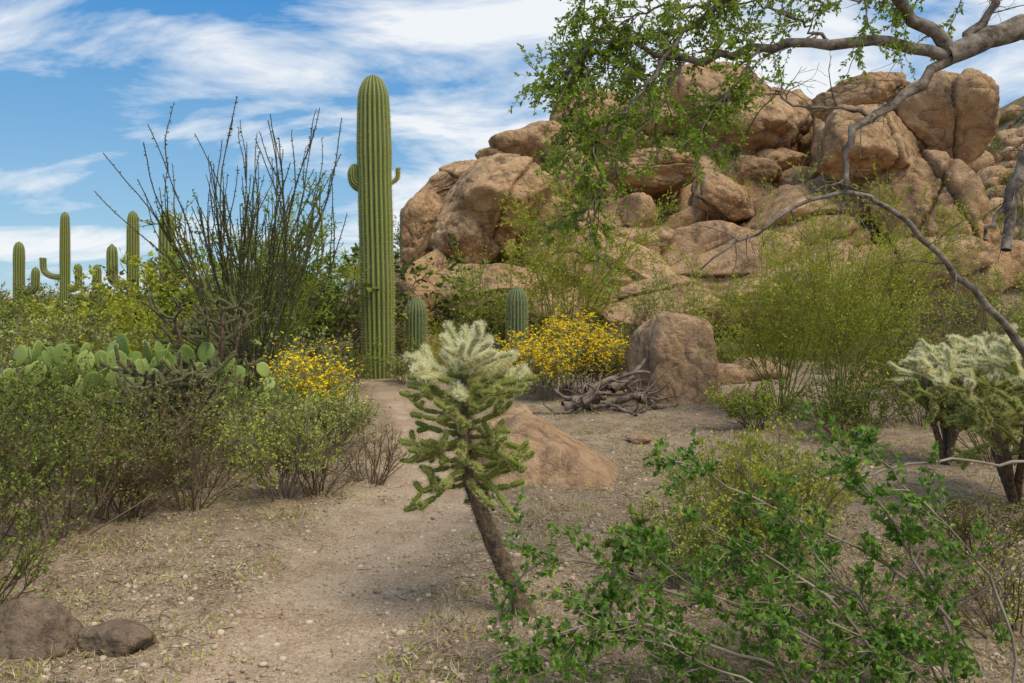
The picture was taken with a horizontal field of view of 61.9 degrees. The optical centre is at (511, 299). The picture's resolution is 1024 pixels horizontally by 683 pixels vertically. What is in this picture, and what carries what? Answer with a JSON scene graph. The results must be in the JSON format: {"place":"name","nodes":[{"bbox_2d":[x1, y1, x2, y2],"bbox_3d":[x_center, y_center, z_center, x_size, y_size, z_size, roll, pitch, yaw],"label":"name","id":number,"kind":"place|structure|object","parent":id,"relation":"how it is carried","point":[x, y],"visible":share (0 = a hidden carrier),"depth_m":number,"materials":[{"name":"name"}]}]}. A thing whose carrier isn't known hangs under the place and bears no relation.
{"place":"outdoors","nodes":[
{"label":"outdoors","id":0,"kind":"place"},
{"bbox_2d":[295,279,402,365],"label":"bush","id":1,"kind":"object","parent":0,"point":[355,331],"visible":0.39,"depth_m":18.92,"materials":[{"name":"green plant"}]},
{"bbox_2d":[379,350,424,384],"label":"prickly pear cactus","id":2,"kind":"object","parent":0,"point":[397,365],"visible":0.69,"depth_m":15.86,"materials":[{"name":"green plant"}]},
{"bbox_2d":[0,96,1023,682],"bbox_3d":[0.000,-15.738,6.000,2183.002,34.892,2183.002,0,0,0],"label":"ground","id":3,"kind":"structure","parent":0,"point":[304,584],"depth_m":5.20,"materials":[{"name":"soil"}]},
{"bbox_2d":[12,242,40,315],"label":"saguaro cactus","id":4,"kind":"object","parent":3,"relation":"on","point":[19,263],"visible":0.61,"depth_m":33.88,"materials":[{"name":"green plant"}]},
{"bbox_2d":[0,596,84,660],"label":"field stone","id":5,"kind":"object","parent":3,"relation":"on","point":[37,626],"visible":0.84,"depth_m":3.83,"materials":[{"name":"brown stone"}]},
{"bbox_2d":[0,342,90,377],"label":"prickly pear cactus","id":6,"kind":"object","parent":3,"relation":"on","point":[86,346],"visible":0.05,"depth_m":9.24,"materials":[{"name":"green plant"}]},
{"bbox_2d":[0,462,99,604],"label":"creosote bush","id":7,"kind":"object","parent":3,"relation":"on","point":[18,575],"visible":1,"depth_m":4.21,"materials":[{"name":"green plant"}]},
{"bbox_2d":[39,212,81,313],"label":"saguaro cactus","id":8,"kind":"object","parent":3,"relation":"on","point":[63,276],"visible":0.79,"depth_m":32.89,"materials":[{"name":"green plant"}]},
{"bbox_2d":[0,345,129,438],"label":"prickly pear cactus","id":9,"kind":"object","parent":3,"relation":"on","point":[20,355],"visible":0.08,"depth_m":8.57,"materials":[{"name":"green plant"}]},
{"bbox_2d":[3,340,141,458],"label":"prickly pear cactus","id":10,"kind":"object","parent":3,"relation":"on","point":[37,349],"visible":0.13,"depth_m":8.28,"materials":[{"name":"green plant"}]},
{"bbox_2d":[0,346,146,489],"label":"desert shrub","id":11,"kind":"object","parent":3,"relation":"on","point":[14,388],"visible":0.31,"depth_m":7.05,"materials":[{"name":"green plant"}]},
{"bbox_2d":[0,338,151,561],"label":"creosote bush","id":12,"kind":"object","parent":3,"relation":"on","point":[10,444],"visible":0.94,"depth_m":5.07,"materials":[{"name":"green plant"}]},
{"bbox_2d":[0,333,171,465],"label":"prickly pear cactus","id":13,"kind":"object","parent":3,"relation":"on","point":[104,356],"visible":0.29,"depth_m":8.30,"materials":[{"name":"green plant"}]},
{"bbox_2d":[92,264,102,305],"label":"saguaro cactus","id":14,"kind":"object","parent":3,"relation":"on","point":[98,275],"visible":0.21,"depth_m":37.88,"materials":[{"name":"green plant"}]},
{"bbox_2d":[1,379,226,526],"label":"bare twig bush","id":15,"kind":"object","parent":3,"relation":"on","point":[100,515],"visible":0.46,"depth_m":5.94,"materials":[{"name":"brown plant"}]},
{"bbox_2d":[77,618,156,657],"bbox_3d":[-1.806,1.581,3.946,0.369,0.232,0.267,0,0,19],"label":"field stone","id":16,"kind":"object","parent":3,"relation":"on","point":[117,637],"visible":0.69,"depth_m":3.84,"materials":[{"name":"brown stone"}]},
{"bbox_2d":[13,392,222,488],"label":"desert shrub","id":17,"kind":"object","parent":3,"relation":"on","point":[115,411],"visible":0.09,"depth_m":6.91,"materials":[{"name":"green plant"}]},
{"bbox_2d":[106,211,139,302],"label":"saguaro cactus","id":18,"kind":"object","parent":3,"relation":"on","point":[132,243],"visible":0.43,"depth_m":30.85,"materials":[{"name":"green plant"}]},
{"bbox_2d":[0,376,252,542],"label":"creosote bush","id":19,"kind":"object","parent":3,"relation":"on","point":[67,435],"visible":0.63,"depth_m":5.80,"materials":[{"name":"green plant"}]},
{"bbox_2d":[3,378,249,534],"bbox_3d":[-2.644,1.061,6.053,1.883,1.053,1.943,0,0,-37],"label":"desert shrub","id":20,"kind":"object","parent":3,"relation":"on","point":[173,460],"visible":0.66,"depth_m":6.01,"materials":[{"name":"green plant"}]},
{"bbox_2d":[146,212,175,283],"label":"saguaro cactus","id":21,"kind":"object","parent":3,"relation":"on","point":[165,243],"visible":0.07,"depth_m":29.79,"materials":[{"name":"green plant"}]},
{"bbox_2d":[98,344,235,480],"bbox_3d":[-2.897,0.983,7.407,0.938,1.260,1.293,0,0,41],"label":"staghorn cholla","id":22,"kind":"object","parent":3,"relation":"on","point":[174,380],"visible":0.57,"depth_m":7.25,"materials":[{"name":"green plant"}]},
{"bbox_2d":[53,342,298,451],"bbox_3d":[-3.618,1.029,9.198,2.445,1.170,1.132,0,0,-38],"label":"prickly pear cactus","id":23,"kind":"object","parent":3,"relation":"on","point":[204,351],"visible":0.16,"depth_m":9.18,"materials":[{"name":"green plant"}]},
{"bbox_2d":[108,419,276,514],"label":"bare twig bush","id":24,"kind":"object","parent":3,"relation":"on","point":[191,504],"visible":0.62,"depth_m":6.31,"materials":[{"name":"brown plant"}]},
{"bbox_2d":[113,380,281,489],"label":"bursage bush","id":25,"kind":"object","parent":3,"relation":"on","point":[210,439],"visible":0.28,"depth_m":7.14,"materials":[{"name":"green plant"}]},
{"bbox_2d":[0,215,401,322],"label":"distant brush","id":26,"kind":"object","parent":3,"relation":"on","point":[50,296],"visible":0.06,"depth_m":39.38,"materials":[{"name":"green plant"}]},
{"bbox_2d":[140,275,267,437],"bbox_3d":[-3.340,0.673,9.431,1.298,1.900,1.148,0,0,0],"label":"staghorn cholla","id":27,"kind":"object","parent":3,"relation":"on","point":[211,337],"visible":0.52,"depth_m":9.34,"materials":[{"name":"green plant"}]},
{"bbox_2d":[0,286,439,400],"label":"desert brush","id":28,"kind":"object","parent":3,"relation":"on","point":[16,330],"visible":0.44,"depth_m":14.91,"materials":[{"name":"green plant"}]},
{"bbox_2d":[94,96,346,405],"bbox_3d":[-3.700,-0.683,12.801,3.775,4.597,4.031,0,0,44],"label":"ocotillo","id":29,"kind":"object","parent":3,"relation":"on","point":[243,275],"visible":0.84,"depth_m":12.75,"materials":[{"name":"green plant"}]},
{"bbox_2d":[124,170,370,380],"bbox_3d":[-4.202,-0.269,15.113,3.854,3.832,3.473,0,0,0],"label":"palo verde tree","id":30,"kind":"object","parent":3,"relation":"on","point":[312,282],"visible":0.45,"depth_m":14.52,"materials":[{"name":"green plant"}]},
{"bbox_2d":[166,360,331,466],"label":"bursage bush","id":31,"kind":"object","parent":3,"relation":"on","point":[233,406],"visible":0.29,"depth_m":8.30,"materials":[{"name":"green plant"}]},
{"bbox_2d":[32,231,474,371],"bbox_3d":[-6.265,-0.078,21.000,11.042,3.746,9.420,0,0,0],"label":"thorn scrub","id":32,"kind":"object","parent":3,"relation":"on","point":[170,288],"visible":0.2,"depth_m":18.91,"materials":[{"name":"green plant"}]},
{"bbox_2d":[200,382,368,501],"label":"bursage bush","id":33,"kind":"object","parent":3,"relation":"on","point":[291,444],"visible":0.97,"depth_m":6.64,"materials":[{"name":"green plant"}]},
{"bbox_2d":[246,331,353,416],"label":"brittlebush","id":34,"kind":"object","parent":3,"relation":"on","point":[275,366],"visible":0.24,"depth_m":11.47,"materials":[{"name":"yellow plant"}]},
{"bbox_2d":[261,338,373,429],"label":"brittlebush","id":35,"kind":"object","parent":3,"relation":"on","point":[326,381],"visible":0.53,"depth_m":10.13,"materials":[{"name":"yellow plant"}]},
{"bbox_2d":[273,436,372,498],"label":"bare twig bush","id":36,"kind":"object","parent":3,"relation":"on","point":[323,476],"visible":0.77,"depth_m":6.85,"materials":[{"name":"brown plant"}]},
{"bbox_2d":[271,383,382,456],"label":"bursage bush","id":37,"kind":"object","parent":3,"relation":"on","point":[354,425],"visible":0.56,"depth_m":8.57,"materials":[{"name":"green plant"}]},
{"bbox_2d":[284,384,380,445],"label":"brittlebush","id":38,"kind":"object","parent":3,"relation":"on","point":[335,394],"visible":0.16,"depth_m":9.20,"materials":[{"name":"green plant"}]},
{"bbox_2d":[304,336,386,390],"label":"creosote bush","id":39,"kind":"object","parent":3,"relation":"on","point":[364,363],"visible":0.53,"depth_m":15.00,"materials":[{"name":"green plant"}]},
{"bbox_2d":[306,420,423,486],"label":"bare twig bush","id":40,"kind":"object","parent":3,"relation":"on","point":[389,460],"visible":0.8,"depth_m":7.52,"materials":[{"name":"brown plant"}]},
{"bbox_2d":[346,75,401,378],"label":"saguaro cactus","id":41,"kind":"object","parent":3,"relation":"on","point":[371,181],"visible":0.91,"depth_m":16.74,"materials":[{"name":"green plant"}]},
{"bbox_2d":[399,208,402,258],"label":"saguaro cactus","id":42,"kind":"object","parent":3,"relation":"on","point":[400,232],"visible":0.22,"depth_m":41.92,"materials":[{"name":"green plant"}]},
{"bbox_2d":[404,297,427,373],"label":"saguaro cactus","id":43,"kind":"object","parent":3,"relation":"on","point":[415,326],"visible":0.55,"depth_m":17.83,"materials":[{"name":"green plant"}]},
{"bbox_2d":[394,319,538,616],"bbox_3d":[-0.222,0.859,4.232,0.720,1.554,0.715,0,0,0],"label":"teddy bear cholla","id":44,"kind":"object","parent":3,"relation":"on","point":[468,376],"visible":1,"depth_m":4.19,"materials":[{"name":"plant"}]},
{"bbox_2d":[424,238,543,349],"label":"palo verde bush","id":45,"kind":"object","parent":3,"relation":"on","point":[463,293],"visible":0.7,"depth_m":19.75,"materials":[{"name":"green plant"}]},
{"bbox_2d":[471,402,531,461],"bbox_3d":[-0.118,1.407,8.573,0.822,0.712,0.639,0,0,44],"label":"granite boulder","id":46,"kind":"object","parent":3,"relation":"on","point":[516,408],"visible":0.1,"depth_m":8.57,"materials":[{"name":"beige stone"}]},
{"bbox_2d":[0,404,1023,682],"bbox_3d":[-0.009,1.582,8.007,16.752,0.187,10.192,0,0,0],"label":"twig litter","id":47,"kind":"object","parent":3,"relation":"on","point":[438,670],"visible":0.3,"depth_m":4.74,"materials":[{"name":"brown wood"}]},
{"bbox_2d":[505,286,528,350],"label":"saguaro cactus","id":48,"kind":"object","parent":3,"relation":"on","point":[517,316],"visible":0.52,"depth_m":17.04,"materials":[{"name":"green plant"}]},
{"bbox_2d":[492,325,553,394],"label":"brittlebush","id":49,"kind":"object","parent":3,"relation":"on","point":[517,346],"visible":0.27,"depth_m":14.51,"materials":[{"name":"yellow plant"}]},
{"bbox_2d":[478,413,617,489],"bbox_3d":[0.323,1.492,7.739,1.555,0.905,1.644,0,0,0],"label":"granite boulder","id":50,"kind":"object","parent":3,"relation":"on","point":[561,458],"visible":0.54,"depth_m":7.35,"materials":[{"name":"brown stone"}]},
{"bbox_2d":[518,330,589,401],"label":"brittlebush","id":51,"kind":"object","parent":3,"relation":"on","point":[551,368],"visible":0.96,"depth_m":13.48,"materials":[{"name":"yellow plant"}]},
{"bbox_2d":[536,308,616,392],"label":"brittlebush","id":52,"kind":"object","parent":3,"relation":"on","point":[551,321],"visible":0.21,"depth_m":14.89,"materials":[{"name":"yellow plant"}]},
{"bbox_2d":[489,162,684,372],"bbox_3d":[1.557,-0.741,18.402,4.333,4.728,4.280,0,0,11],"label":"palo verde bush","id":53,"kind":"object","parent":3,"relation":"on","point":[558,268],"visible":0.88,"depth_m":18.20,"materials":[{"name":"green plant"}]},
{"bbox_2d":[546,315,633,394],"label":"brittlebush","id":54,"kind":"object","parent":3,"relation":"on","point":[585,337],"visible":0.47,"depth_m":14.07,"materials":[{"name":"yellow plant"}]},
{"bbox_2d":[566,325,628,395],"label":"brittlebush","id":55,"kind":"object","parent":3,"relation":"on","point":[601,351],"visible":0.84,"depth_m":13.93,"materials":[{"name":"yellow plant"}]},
{"bbox_2d":[532,351,678,415],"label":"dead branches","id":56,"kind":"object","parent":3,"relation":"on","point":[592,396],"visible":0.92,"depth_m":12.13,"materials":[{"name":"grey wood"}]},
{"bbox_2d":[600,503,654,579],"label":"shrub","id":57,"kind":"object","parent":3,"relation":"on","point":[611,543],"visible":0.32,"depth_m":4.73,"materials":[{"name":"green plant"}]},
{"bbox_2d":[626,434,651,443],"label":"field stone","id":58,"kind":"object","parent":3,"relation":"on","point":[641,438],"visible":0.93,"depth_m":9.43,"materials":[{"name":"stone"}]},
{"bbox_2d":[590,292,729,371],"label":"bare twig bush","id":59,"kind":"object","parent":3,"relation":"on","point":[631,329],"visible":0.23,"depth_m":16.48,"materials":[{"name":"green plant"}]},
{"bbox_2d":[311,61,1023,357],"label":"granite outcrop","id":60,"kind":"object","parent":3,"relation":"on","point":[939,126],"visible":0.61,"depth_m":24.00,"materials":[{"name":"brown stone"}]},
{"bbox_2d":[310,127,1003,351],"bbox_3d":[6.379,-2.443,27.315,24.236,8.067,12.374,0,0,0],"label":"outcrop brush","id":61,"kind":"object","parent":60,"relation":"on","point":[503,256],"visible":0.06,"depth_m":27.15,"materials":[{"name":"green plant"}]},
{"bbox_2d":[624,311,719,404],"bbox_3d":[2.563,1.014,13.355,1.481,1.677,1.410,0,0,0],"label":"granite boulder","id":62,"kind":"object","parent":3,"relation":"on","point":[676,341],"visible":0.77,"depth_m":12.91,"materials":[{"name":"brown stone"}]},
{"bbox_2d":[612,239,761,348],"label":"palo verde bush","id":63,"kind":"object","parent":3,"relation":"on","point":[667,307],"visible":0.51,"depth_m":18.28,"materials":[{"name":"green plant"}]},
{"bbox_2d":[597,479,782,600],"bbox_3d":[1.054,1.281,4.644,0.967,0.599,1.077,0,0,27],"label":"bursage bush","id":64,"kind":"object","parent":3,"relation":"on","point":[685,537],"visible":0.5,"depth_m":4.59,"materials":[{"name":"green plant"}]},
{"bbox_2d":[394,305,1023,374],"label":"desert brush","id":65,"kind":"object","parent":3,"relation":"on","point":[726,359],"visible":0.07,"depth_m":19.71,"materials":[{"name":"green plant"}]},
{"bbox_2d":[718,363,747,383],"bbox_3d":[4.191,1.524,16.973,0.634,0.538,0.923,0,0,-42],"label":"field stone","id":66,"kind":"object","parent":3,"relation":"on","point":[729,373],"visible":0.45,"depth_m":16.68,"materials":[{"name":"stone"}]},
{"bbox_2d":[724,387,761,403],"bbox_3d":[3.516,1.488,13.011,0.549,0.317,0.476,0,0,-24],"label":"field stone","id":67,"kind":"object","parent":3,"relation":"on","point":[738,389],"visible":0.2,"depth_m":12.95,"materials":[{"name":"stone"}]},
{"bbox_2d":[479,397,1023,682],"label":"hackberry shrub","id":68,"kind":"object","parent":3,"relation":"on","point":[772,614],"visible":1,"depth_m":3.41,"materials":[{"name":"green plant"}]},
{"bbox_2d":[699,378,804,429],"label":"creosote bush","id":69,"kind":"object","parent":3,"relation":"on","point":[765,397],"visible":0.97,"depth_m":10.27,"materials":[{"name":"green plant"}]},
{"bbox_2d":[731,354,787,381],"bbox_3d":[5.070,1.414,17.467,1.128,0.590,0.934,0,0,0],"label":"field stone","id":70,"kind":"object","parent":3,"relation":"on","point":[753,376],"visible":0.36,"depth_m":17.14,"materials":[{"name":"stone"}]},
{"bbox_2d":[638,413,883,575],"bbox_3d":[1.538,1.113,4.931,1.414,0.942,1.443,0,0,0],"label":"bursage bush","id":71,"kind":"object","parent":3,"relation":"on","point":[755,477],"visible":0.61,"depth_m":4.75,"materials":[{"name":"green plant"}]},
{"bbox_2d":[508,0,1023,358],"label":"ironwood tree","id":72,"kind":"object","parent":3,"relation":"on","point":[981,35],"visible":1,"depth_m":4.49,"materials":[{"name":"green plant"}]},
{"bbox_2d":[673,203,876,412],"bbox_3d":[3.706,0.195,11.603,2.444,2.773,2.705,0,0,-35],"label":"palo verde bush","id":73,"kind":"object","parent":3,"relation":"on","point":[775,339],"visible":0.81,"depth_m":11.68,"materials":[{"name":"green plant"}]},
{"bbox_2d":[715,421,874,541],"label":"bursage bush","id":74,"kind":"object","parent":3,"relation":"on","point":[804,466],"visible":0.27,"depth_m":5.58,"materials":[{"name":"green plant"}]},
{"bbox_2d":[773,360,919,440],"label":"creosote bush","id":75,"kind":"object","parent":3,"relation":"on","point":[859,404],"visible":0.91,"depth_m":9.62,"materials":[{"name":"green plant"}]},
{"bbox_2d":[838,365,885,388],"bbox_3d":[6.532,1.503,16.008,1.026,0.544,0.784,0,0,0],"label":"field stone","id":76,"kind":"object","parent":3,"relation":"on","point":[861,377],"visible":0.11,"depth_m":15.77,"materials":[{"name":"stone"}]},
{"bbox_2d":[746,134,1001,426],"bbox_3d":[4.360,-0.252,10.447,2.982,3.751,3.187,0,0,0],"label":"palo verde bush","id":77,"kind":"object","parent":3,"relation":"on","point":[857,325],"visible":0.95,"depth_m":10.57,"materials":[{"name":"green plant"}]},
{"bbox_2d":[725,496,1023,659],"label":"bare twig bush","id":78,"kind":"object","parent":3,"relation":"on","point":[843,603],"visible":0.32,"depth_m":4.12,"materials":[{"name":"brown plant"}]},
{"bbox_2d":[834,292,990,398],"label":"creosote bush","id":79,"kind":"object","parent":3,"relation":"on","point":[902,338],"visible":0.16,"depth_m":13.81,"materials":[{"name":"green plant"}]},
{"bbox_2d":[847,321,998,426],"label":"creosote bush","id":80,"kind":"object","parent":3,"relation":"on","point":[891,374],"visible":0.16,"depth_m":10.90,"materials":[{"name":"green plant"}]},
{"bbox_2d":[829,236,1023,376],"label":"palo verde bush","id":81,"kind":"object","parent":3,"relation":"on","point":[949,309],"visible":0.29,"depth_m":15.93,"materials":[{"name":"green plant"}]},
{"bbox_2d":[845,503,1023,646],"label":"bare twig bush","id":82,"kind":"object","parent":3,"relation":"on","point":[1011,603],"visible":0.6,"depth_m":4.18,"materials":[{"name":"brown plant"}]},
{"bbox_2d":[884,330,999,464],"bbox_3d":[4.246,0.970,8.448,1.043,1.381,0.946,0,0,24],"label":"teddy bear cholla","id":83,"kind":"object","parent":3,"relation":"on","point":[936,401],"visible":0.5,"depth_m":8.34,"materials":[{"name":"plant"}]},
{"bbox_2d":[860,231,1023,378],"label":"bare twig bush","id":84,"kind":"object","parent":3,"relation":"on","point":[977,317],"visible":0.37,"depth_m":12.24,"materials":[{"name":"green plant"}]},
{"bbox_2d":[882,333,1023,465],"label":"bare twig bush","id":85,"kind":"object","parent":3,"relation":"on","point":[984,457],"visible":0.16,"depth_m":8.38,"materials":[{"name":"plant"}]},
{"bbox_2d":[898,322,1023,504],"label":"teddy bear cholla","id":86,"kind":"object","parent":3,"relation":"on","point":[997,402],"visible":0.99,"depth_m":6.43,"materials":[{"name":"plant"}]},
{"bbox_2d":[908,475,1023,562],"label":"desert shrub","id":87,"kind":"object","parent":3,"relation":"on","point":[964,527],"visible":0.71,"depth_m":5.13,"materials":[{"name":"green plant"}]},
{"bbox_2d":[948,261,1023,368],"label":"palo verde bush","id":88,"kind":"object","parent":3,"relation":"on","point":[997,296],"visible":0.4,"depth_m":17.96,"materials":[{"name":"green plant"}]},
{"bbox_2d":[968,105,1023,244],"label":"hillside rocks","id":89,"kind":"object","parent":3,"relation":"on","point":[982,172],"visible":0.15,"depth_m":98.44,"materials":[{"name":"stone"}]},
{"bbox_2d":[983,114,1023,239],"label":"hillside brush","id":90,"kind":"object","parent":3,"relation":"on","point":[993,147],"visible":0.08,"depth_m":93.81,"materials":[{"name":"green plant"}]},
{"bbox_2d":[0,391,1023,682],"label":"dry grass","id":91,"kind":"structure","parent":0,"point":[382,675],"depth_m":4.80,"materials":[{"name":"beige plant"}]},
{"bbox_2d":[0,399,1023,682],"bbox_3d":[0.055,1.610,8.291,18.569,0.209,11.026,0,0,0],"label":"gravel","id":92,"kind":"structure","parent":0,"point":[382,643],"depth_m":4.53,"materials":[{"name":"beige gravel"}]},
{"bbox_2d":[0,0,1023,300],"label":"sky","id":93,"kind":"structure","parent":0,"point":[81,81],"materials":[{"name":"blue"}]}
]}

